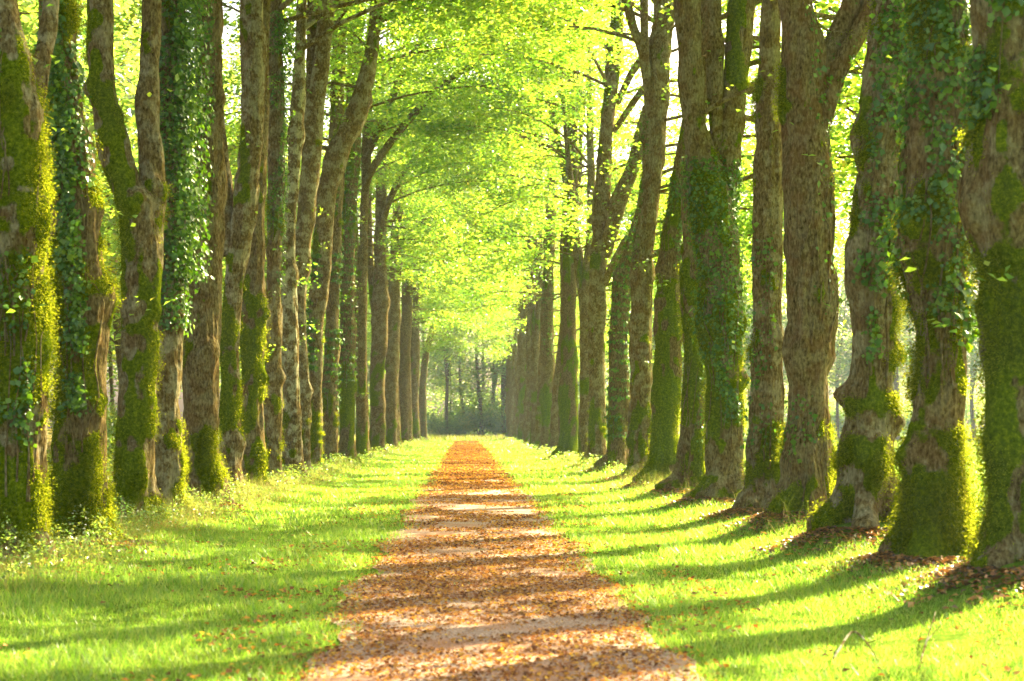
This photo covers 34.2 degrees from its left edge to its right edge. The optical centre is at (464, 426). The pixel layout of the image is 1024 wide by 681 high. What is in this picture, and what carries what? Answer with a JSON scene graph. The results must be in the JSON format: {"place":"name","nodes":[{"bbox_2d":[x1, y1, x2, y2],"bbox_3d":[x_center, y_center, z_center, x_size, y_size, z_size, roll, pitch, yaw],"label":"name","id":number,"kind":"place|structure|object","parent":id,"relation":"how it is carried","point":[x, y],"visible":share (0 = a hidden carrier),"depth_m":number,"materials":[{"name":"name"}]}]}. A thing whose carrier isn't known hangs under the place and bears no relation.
{"place":"outdoors","nodes":[
{"label":"outdoors","id":0,"kind":"place"},
{"bbox_2d":[338,433,577,440],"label":"meadow grass","id":1,"kind":"structure","parent":0,"point":[461,437],"depth_m":192.23,"materials":[{"name":"green plant"}]},
{"bbox_2d":[0,435,969,597],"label":"tall grass","id":2,"kind":"structure","parent":0,"point":[267,492],"depth_m":25.06,"materials":[{"name":"green plant"}]},
{"bbox_2d":[300,453,704,680],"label":"path","id":3,"kind":"structure","parent":0,"point":[482,625],"depth_m":13.48,"materials":[{"name":"brown soil"}]},
{"bbox_2d":[34,0,984,428],"label":"sky","id":4,"kind":"structure","parent":0,"point":[180,401],"materials":[{"name":"white"}]},
{"bbox_2d":[0,429,1023,680],"bbox_3d":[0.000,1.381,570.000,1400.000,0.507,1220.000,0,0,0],"label":"ground","id":5,"kind":"structure","parent":0,"point":[952,635],"depth_m":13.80,"materials":[{"name":"green plant"}]},
{"bbox_2d":[0,0,64,556],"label":"avenue tree","id":6,"kind":"object","parent":5,"relation":"on","point":[26,306],"visible":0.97,"depth_m":18.17,"materials":[{"name":"green plant"}]},
{"bbox_2d":[18,0,138,263],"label":"woodland tree","id":7,"kind":"object","parent":5,"relation":"on","point":[32,24],"visible":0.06,"depth_m":64.44,"materials":[{"name":"green plant"}]},
{"bbox_2d":[48,338,117,417],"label":"woodland tree","id":8,"kind":"object","parent":5,"relation":"on","point":[110,358],"visible":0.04,"depth_m":115.12,"materials":[{"name":"green plant"}]},
{"bbox_2d":[32,0,169,540],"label":"avenue tree","id":9,"kind":"object","parent":5,"relation":"on","point":[86,292],"visible":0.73,"depth_m":20.81,"materials":[{"name":"green plant"}]},
{"bbox_2d":[18,0,194,289],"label":"woodland tree","id":10,"kind":"object","parent":5,"relation":"on","point":[33,9],"visible":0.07,"depth_m":53.85,"materials":[{"name":"green plant"}]},
{"bbox_2d":[106,417,115,470],"bbox_3d":[-12.848,0.458,58.550,3.017,2.426,2.983,0,0,4],"label":"shrub","id":11,"kind":"object","parent":5,"relation":"on","point":[109,444],"visible":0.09,"depth_m":58.64,"materials":[{"name":"green plant"}]},
{"bbox_2d":[106,383,117,451],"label":"shrub","id":12,"kind":"object","parent":5,"relation":"on","point":[114,411],"visible":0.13,"depth_m":75.62,"materials":[{"name":"green plant"}]},
{"bbox_2d":[79,0,173,523],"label":"avenue tree","id":13,"kind":"object","parent":5,"relation":"on","point":[142,194],"visible":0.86,"depth_m":24.46,"materials":[{"name":"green plant"}]},
{"bbox_2d":[44,0,224,380],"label":"woodland tree","id":14,"kind":"object","parent":5,"relation":"on","point":[117,344],"visible":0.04,"depth_m":75.22,"materials":[{"name":"green plant"}]},
{"bbox_2d":[51,1,229,338],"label":"woodland tree","id":15,"kind":"object","parent":5,"relation":"on","point":[123,90],"visible":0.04,"depth_m":92.69,"materials":[{"name":"green plant"}]},
{"bbox_2d":[36,0,265,344],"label":"woodland tree","id":16,"kind":"object","parent":5,"relation":"on","point":[134,75],"visible":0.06,"depth_m":69.37,"materials":[{"name":"green plant"}]},
{"bbox_2d":[76,0,240,303],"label":"woodland tree","id":17,"kind":"object","parent":5,"relation":"on","point":[225,107],"depth_m":97.33,"materials":[{"name":"green plant"}]},
{"bbox_2d":[101,65,265,344],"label":"woodland tree","id":18,"kind":"object","parent":5,"relation":"on","point":[229,90],"depth_m":84.80,"materials":[{"name":"green plant"}]},
{"bbox_2d":[155,0,216,513],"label":"avenue tree","id":19,"kind":"object","parent":5,"relation":"on","point":[177,61],"visible":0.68,"depth_m":27.27,"materials":[{"name":"green plant"}]},
{"bbox_2d":[182,0,234,502],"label":"avenue tree","id":20,"kind":"object","parent":5,"relation":"on","point":[200,378],"visible":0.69,"depth_m":30.60,"materials":[{"name":"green plant"}]},
{"bbox_2d":[195,36,239,444],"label":"woodland tree","id":21,"kind":"object","parent":5,"relation":"on","point":[227,53],"visible":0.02,"depth_m":140.18,"materials":[{"name":"green plant"}]},
{"bbox_2d":[222,1,308,363],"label":"woodland tree","id":22,"kind":"object","parent":5,"relation":"on","point":[226,63],"visible":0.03,"depth_m":115.97,"materials":[{"name":"green plant"}]},
{"bbox_2d":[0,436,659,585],"bbox_3d":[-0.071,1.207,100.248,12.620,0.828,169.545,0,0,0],"label":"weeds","id":23,"kind":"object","parent":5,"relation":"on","point":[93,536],"visible":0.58,"depth_m":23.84,"materials":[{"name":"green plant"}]},
{"bbox_2d":[127,0,554,463],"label":"avenue tree","id":24,"kind":"object","parent":5,"relation":"on","point":[330,379],"visible":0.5,"depth_m":60.28,"materials":[{"name":"green plant"}]},
{"bbox_2d":[192,0,496,470],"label":"avenue tree","id":25,"kind":"object","parent":5,"relation":"on","point":[318,52],"visible":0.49,"depth_m":50.30,"materials":[{"name":"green plant"}]},
{"bbox_2d":[100,0,593,465],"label":"avenue tree","id":26,"kind":"object","parent":5,"relation":"on","point":[349,129],"visible":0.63,"depth_m":54.18,"materials":[{"name":"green plant"}]},
{"bbox_2d":[218,0,509,492],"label":"avenue tree","id":27,"kind":"object","parent":5,"relation":"on","point":[241,211],"visible":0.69,"depth_m":34.35,"materials":[{"name":"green plant"}]},
{"bbox_2d":[222,77,506,453],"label":"avenue tree","id":28,"kind":"object","parent":5,"relation":"on","point":[404,242],"visible":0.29,"depth_m":81.91,"materials":[{"name":"green plant"}]},
{"bbox_2d":[83,0,654,476],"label":"avenue tree","id":29,"kind":"object","parent":5,"relation":"on","point":[291,398],"visible":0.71,"depth_m":46.31,"materials":[{"name":"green plant"}]},
{"bbox_2d":[191,4,557,462],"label":"avenue tree","id":30,"kind":"object","parent":5,"relation":"on","point":[347,386],"visible":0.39,"depth_m":66.74,"materials":[{"name":"green plant"}]},
{"bbox_2d":[222,0,548,459],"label":"avenue tree","id":31,"kind":"object","parent":5,"relation":"on","point":[368,168],"visible":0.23,"depth_m":73.75,"materials":[{"name":"green plant"}]},
{"bbox_2d":[310,92,476,441],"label":"avenue tree","id":32,"kind":"object","parent":5,"relation":"on","point":[438,258],"visible":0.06,"depth_m":123.89,"materials":[{"name":"green plant"}]},
{"bbox_2d":[308,34,493,447],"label":"avenue tree","id":33,"kind":"object","parent":5,"relation":"on","point":[372,272],"visible":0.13,"depth_m":99.17,"materials":[{"name":"green plant"}]},
{"bbox_2d":[264,48,543,452],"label":"avenue tree","id":34,"kind":"object","parent":5,"relation":"on","point":[380,302],"visible":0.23,"depth_m":91.62,"materials":[{"name":"green plant"}]},
{"bbox_2d":[306,154,513,443],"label":"avenue tree","id":35,"kind":"object","parent":5,"relation":"on","point":[398,427],"visible":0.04,"depth_m":118.04,"materials":[{"name":"green plant"}]},
{"bbox_2d":[190,0,647,479],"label":"avenue tree","id":36,"kind":"object","parent":5,"relation":"on","point":[273,405],"visible":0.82,"depth_m":42.33,"materials":[{"name":"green plant"}]},
{"bbox_2d":[308,100,529,447],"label":"avenue tree","id":37,"kind":"object","parent":5,"relation":"on","point":[391,363],"visible":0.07,"depth_m":109.67,"materials":[{"name":"green plant"}]},
{"bbox_2d":[324,186,513,444],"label":"avenue tree","id":38,"kind":"object","parent":5,"relation":"on","point":[404,363],"visible":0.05,"depth_m":133.66,"materials":[{"name":"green plant"}]},
{"bbox_2d":[367,269,480,438],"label":"avenue tree","id":39,"kind":"object","parent":5,"relation":"on","point":[454,340],"visible":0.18,"depth_m":174.07,"materials":[{"name":"green plant"}]},
{"bbox_2d":[367,187,481,438],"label":"avenue tree","id":40,"kind":"object","parent":5,"relation":"on","point":[425,315],"visible":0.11,"depth_m":149.71,"materials":[{"name":"green plant"}]},
{"bbox_2d":[239,0,618,486],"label":"avenue tree","id":41,"kind":"object","parent":5,"relation":"on","point":[255,313],"visible":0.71,"depth_m":38.23,"materials":[{"name":"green plant"}]},
{"bbox_2d":[367,244,491,439],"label":"avenue tree","id":42,"kind":"object","parent":5,"relation":"on","point":[415,355],"visible":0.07,"depth_m":159.63,"materials":[{"name":"brown plant"}]},
{"bbox_2d":[367,246,495,442],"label":"avenue tree","id":43,"kind":"object","parent":5,"relation":"on","point":[443,317],"visible":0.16,"depth_m":142.62,"materials":[{"name":"green plant"}]},
{"bbox_2d":[367,278,501,439],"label":"avenue tree","id":44,"kind":"object","parent":5,"relation":"on","point":[423,397],"visible":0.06,"depth_m":183.67,"materials":[{"name":"brown plant"}]},
{"bbox_2d":[426,398,444,432],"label":"shrub","id":45,"kind":"object","parent":5,"relation":"on","point":[428,419],"visible":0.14,"depth_m":221.62,"materials":[{"name":"green plant"}]},
{"bbox_2d":[420,324,452,410],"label":"woodland tree","id":46,"kind":"object","parent":5,"relation":"on","point":[433,397],"visible":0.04,"depth_m":253.44,"materials":[{"name":"green plant"}]},
{"bbox_2d":[401,292,474,400],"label":"woodland tree","id":47,"kind":"object","parent":5,"relation":"on","point":[421,346],"visible":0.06,"depth_m":242.32,"materials":[{"name":"green plant"}]},
{"bbox_2d":[428,412,458,435],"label":"shrub","id":48,"kind":"object","parent":5,"relation":"on","point":[439,431],"visible":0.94,"depth_m":222.62,"materials":[{"name":"green plant"}]},
{"bbox_2d":[419,316,475,435],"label":"woodland tree","id":49,"kind":"object","parent":5,"relation":"on","point":[440,378],"visible":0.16,"depth_m":238.13,"materials":[{"name":"green plant"}]},
{"bbox_2d":[442,402,473,435],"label":"shrub","id":50,"kind":"object","parent":5,"relation":"on","point":[459,418],"visible":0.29,"depth_m":229.46,"materials":[{"name":"green plant"}]},
{"bbox_2d":[450,419,470,435],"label":"shrub","id":51,"kind":"object","parent":5,"relation":"on","point":[460,429],"visible":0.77,"depth_m":224.64,"materials":[{"name":"green plant"}]},
{"bbox_2d":[419,299,504,434],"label":"woodland tree","id":52,"kind":"object","parent":5,"relation":"on","point":[447,362],"visible":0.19,"depth_m":224.52,"materials":[{"name":"green plant"}]},
{"bbox_2d":[429,315,497,433],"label":"woodland tree","id":53,"kind":"object","parent":5,"relation":"on","point":[459,390],"visible":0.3,"depth_m":234.13,"materials":[{"name":"green plant"}]},
{"bbox_2d":[443,386,499,435],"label":"shrub","id":54,"kind":"object","parent":5,"relation":"on","point":[458,409],"visible":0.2,"depth_m":234.76,"materials":[{"name":"green plant"}]},
{"bbox_2d":[437,310,506,434],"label":"woodland tree","id":55,"kind":"object","parent":5,"relation":"on","point":[477,388],"visible":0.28,"depth_m":226.45,"materials":[{"name":"green plant"}]},
{"bbox_2d":[452,311,505,403],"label":"woodland tree","id":56,"kind":"object","parent":5,"relation":"on","point":[482,374],"visible":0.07,"depth_m":252.09,"materials":[{"name":"green plant"}]},
{"bbox_2d":[454,388,504,434],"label":"shrub","id":57,"kind":"object","parent":5,"relation":"on","point":[474,417],"visible":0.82,"depth_m":225.68,"materials":[{"name":"green plant"}]},
{"bbox_2d":[451,312,507,435],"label":"woodland tree","id":58,"kind":"object","parent":5,"relation":"on","point":[498,362],"visible":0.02,"depth_m":236.32,"materials":[{"name":"green plant"}]},
{"bbox_2d":[479,387,505,433],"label":"shrub","id":59,"kind":"object","parent":5,"relation":"on","point":[500,420],"visible":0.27,"depth_m":222.77,"materials":[{"name":"green plant"}]},
{"bbox_2d":[437,272,559,439],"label":"avenue tree","id":60,"kind":"object","parent":5,"relation":"on","point":[516,407],"visible":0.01,"depth_m":151.09,"materials":[{"name":"green plant"}]},
{"bbox_2d":[453,232,557,428],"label":"avenue tree","id":61,"kind":"object","parent":5,"relation":"on","point":[499,338],"visible":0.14,"depth_m":161.05,"materials":[{"name":"green plant"}]},
{"bbox_2d":[453,277,559,438],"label":"avenue tree","id":62,"kind":"object","parent":5,"relation":"on","point":[511,407],"visible":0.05,"depth_m":175.77,"materials":[{"name":"green plant"}]},
{"bbox_2d":[464,280,555,434],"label":"woodland tree","id":63,"kind":"object","parent":5,"relation":"on","point":[503,380],"visible":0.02,"depth_m":230.79,"materials":[{"name":"green plant"}]},
{"bbox_2d":[441,240,579,437],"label":"avenue tree","id":64,"kind":"object","parent":5,"relation":"on","point":[514,372],"visible":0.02,"depth_m":168.63,"materials":[{"name":"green plant"}]},
{"bbox_2d":[0,441,1023,680],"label":"fallen leaves","id":65,"kind":"object","parent":5,"relation":"on","point":[477,455],"visible":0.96,"depth_m":15.28,"materials":[{"name":"orange plant"}]},
{"bbox_2d":[0,454,1023,619],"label":"leaf litter","id":66,"kind":"object","parent":5,"relation":"on","point":[953,568],"visible":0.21,"depth_m":18.02,"materials":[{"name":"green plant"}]},
{"bbox_2d":[448,299,577,438],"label":"avenue tree","id":67,"kind":"object","parent":5,"relation":"on","point":[509,365],"visible":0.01,"depth_m":181.68,"materials":[{"name":"brown plant"}]},
{"bbox_2d":[401,172,628,444],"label":"avenue tree","id":68,"kind":"object","parent":5,"relation":"on","point":[528,367],"visible":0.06,"depth_m":127.60,"materials":[{"name":"green plant"}]},
{"bbox_2d":[455,177,579,440],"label":"avenue tree","id":69,"kind":"object","parent":5,"relation":"on","point":[522,364],"visible":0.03,"depth_m":142.66,"materials":[{"name":"brown plant"}]},
{"bbox_2d":[434,129,611,446],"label":"avenue tree","id":70,"kind":"object","parent":5,"relation":"on","point":[534,308],"visible":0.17,"depth_m":113.59,"materials":[{"name":"green plant"}]},
{"bbox_2d":[416,189,629,449],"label":"avenue tree","id":71,"kind":"object","parent":5,"relation":"on","point":[538,424],"visible":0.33,"depth_m":106.35,"materials":[{"name":"green plant"}]},
{"bbox_2d":[377,0,670,446],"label":"avenue tree","id":72,"kind":"object","parent":5,"relation":"on","point":[561,254],"visible":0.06,"depth_m":85.57,"materials":[{"name":"green plant"}]},
{"bbox_2d":[441,176,608,441],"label":"avenue tree","id":73,"kind":"object","parent":5,"relation":"on","point":[526,390],"visible":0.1,"depth_m":136.22,"materials":[{"name":"green plant"}]},
{"bbox_2d":[374,0,683,456],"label":"avenue tree","id":74,"kind":"object","parent":5,"relation":"on","point":[567,400],"visible":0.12,"depth_m":78.30,"materials":[{"name":"green plant"}]},
{"bbox_2d":[427,160,630,415],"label":"avenue tree","id":75,"kind":"object","parent":5,"relation":"on","point":[556,312],"visible":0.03,"depth_m":119.78,"materials":[{"name":"green plant"}]},
{"bbox_2d":[419,50,658,452],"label":"avenue tree","id":76,"kind":"object","parent":5,"relation":"on","point":[554,432],"visible":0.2,"depth_m":92.24,"materials":[{"name":"green plant"}]},
{"bbox_2d":[403,0,677,456],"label":"avenue tree","id":77,"kind":"object","parent":5,"relation":"on","point":[581,265],"visible":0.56,"depth_m":70.60,"materials":[{"name":"green plant"}]},
{"bbox_2d":[439,80,654,449],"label":"avenue tree","id":78,"kind":"object","parent":5,"relation":"on","point":[547,371],"visible":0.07,"depth_m":98.55,"materials":[{"name":"brown plant"}]},
{"bbox_2d":[405,0,786,462],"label":"avenue tree","id":79,"kind":"object","parent":5,"relation":"on","point":[608,209],"visible":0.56,"depth_m":61.51,"materials":[{"name":"brown plant"}]},
{"bbox_2d":[376,0,853,474],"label":"avenue tree","id":80,"kind":"object","parent":5,"relation":"on","point":[654,49],"visible":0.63,"depth_m":46.25,"materials":[{"name":"brown plant"}]},
{"bbox_2d":[439,0,860,482],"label":"avenue tree","id":81,"kind":"object","parent":5,"relation":"on","point":[666,390],"visible":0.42,"depth_m":40.73,"materials":[{"name":"green plant"}]},
{"bbox_2d":[476,0,854,466],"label":"avenue tree","id":82,"kind":"object","parent":5,"relation":"on","point":[618,399],"visible":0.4,"depth_m":54.15,"materials":[{"name":"brown plant"}]},
{"bbox_2d":[653,0,865,490],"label":"avenue tree","id":83,"kind":"object","parent":5,"relation":"on","point":[690,463],"visible":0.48,"depth_m":35.82,"materials":[{"name":"green plant"}]},
{"bbox_2d":[741,240,787,385],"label":"woodland tree","id":84,"kind":"object","parent":5,"relation":"on","point":[747,337],"visible":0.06,"depth_m":204.92,"materials":[{"name":"green plant"}]},
{"bbox_2d":[744,226,848,398],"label":"woodland tree","id":85,"kind":"object","parent":5,"relation":"on","point":[830,375],"visible":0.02,"depth_m":207.30,"materials":[{"name":"green plant"}]},
{"bbox_2d":[661,0,969,498],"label":"avenue tree","id":86,"kind":"object","parent":5,"relation":"on","point":[714,166],"visible":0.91,"depth_m":31.69,"materials":[{"name":"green plant"}]},
{"bbox_2d":[782,265,851,394],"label":"woodland tree","id":87,"kind":"object","parent":5,"relation":"on","point":[838,361],"visible":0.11,"depth_m":215.54,"materials":[{"name":"green plant"}]},
{"bbox_2d":[828,397,844,433],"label":"shrub","id":88,"kind":"object","parent":5,"relation":"on","point":[833,406],"visible":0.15,"depth_m":234.92,"materials":[{"name":"green plant"}]},
{"bbox_2d":[829,398,844,435],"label":"shrub","id":89,"kind":"object","parent":5,"relation":"on","point":[834,419],"visible":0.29,"depth_m":234.50,"materials":[{"name":"green plant"}]},
{"bbox_2d":[828,244,850,437],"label":"woodland tree","id":90,"kind":"object","parent":5,"relation":"on","point":[837,403],"visible":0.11,"depth_m":218.71,"materials":[{"name":"green plant"}]},
{"bbox_2d":[727,0,972,509],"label":"avenue tree","id":91,"kind":"object","parent":5,"relation":"on","point":[762,475],"visible":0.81,"depth_m":27.15,"materials":[{"name":"green plant"}]},
{"bbox_2d":[800,0,911,532],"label":"avenue tree","id":92,"kind":"object","parent":5,"relation":"on","point":[866,397],"visible":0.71,"depth_m":20.10,"materials":[{"name":"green plant"}]},
{"bbox_2d":[832,631,881,665],"bbox_3d":[2.760,1.542,11.666,0.329,0.110,1.162,0,0,15],"label":"fallen twig","id":93,"kind":"object","parent":5,"relation":"on","point":[845,639],"visible":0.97,"depth_m":11.79,"materials":[{"name":"brown wood"}]},
{"bbox_2d":[759,0,969,515],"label":"avenue tree","id":94,"kind":"object","parent":5,"relation":"on","point":[814,67],"visible":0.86,"depth_m":23.64,"materials":[{"name":"brown plant"}]},
{"bbox_2d":[829,219,911,438],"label":"woodland tree","id":95,"kind":"object","parent":5,"relation":"on","point":[895,383],"visible":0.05,"depth_m":203.58,"materials":[{"name":"green plant"}]},
{"bbox_2d":[829,221,914,383],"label":"woodland tree","id":96,"kind":"object","parent":5,"relation":"on","point":[844,351],"visible":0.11,"depth_m":203.84,"materials":[{"name":"green plant"}]},
{"bbox_2d":[918,611,939,669],"bbox_3d":[3.350,1.517,11.918,0.085,0.176,2.011,0,0,19],"label":"fallen twig","id":97,"kind":"object","parent":5,"relation":"on","point":[924,647],"visible":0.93,"depth_m":11.86,"materials":[{"name":"brown wood"}]},
{"bbox_2d":[877,0,984,559],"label":"avenue tree","id":98,"kind":"object","parent":5,"relation":"on","point":[933,501],"visible":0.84,"depth_m":17.03,"materials":[{"name":"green plant"}]},
{"bbox_2d":[899,386,964,436],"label":"shrub","id":99,"kind":"object","parent":5,"relation":"on","point":[908,419],"visible":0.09,"depth_m":236.63,"materials":[{"name":"green plant"}]},
{"bbox_2d":[897,287,967,383],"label":"woodland tree","id":100,"kind":"object","parent":5,"relation":"on","point":[904,331],"visible":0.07,"depth_m":215.96,"materials":[{"name":"green plant"}]},
{"bbox_2d":[901,327,983,392],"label":"woodland tree","id":101,"kind":"object","parent":5,"relation":"on","point":[971,365],"visible":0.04,"depth_m":209.59,"materials":[{"name":"green plant"}]},
{"bbox_2d":[886,0,1023,571],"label":"avenue tree","id":102,"kind":"object","parent":5,"relation":"on","point":[991,201],"visible":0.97,"depth_m":14.62,"materials":[{"name":"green plant"}]},
{"bbox_2d":[966,266,979,376],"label":"woodland tree","id":103,"kind":"object","parent":5,"relation":"on","point":[975,342],"visible":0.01,"depth_m":201.46,"materials":[{"name":"green plant"}]},
{"bbox_2d":[964,379,984,433],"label":"shrub","id":104,"kind":"object","parent":5,"relation":"on","point":[967,406],"visible":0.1,"depth_m":235.04,"materials":[{"name":"green plant"}]},
{"bbox_2d":[967,268,982,437],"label":"woodland tree","id":105,"kind":"object","parent":5,"relation":"on","point":[972,412],"visible":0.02,"depth_m":225.00,"materials":[{"name":"green plant"}]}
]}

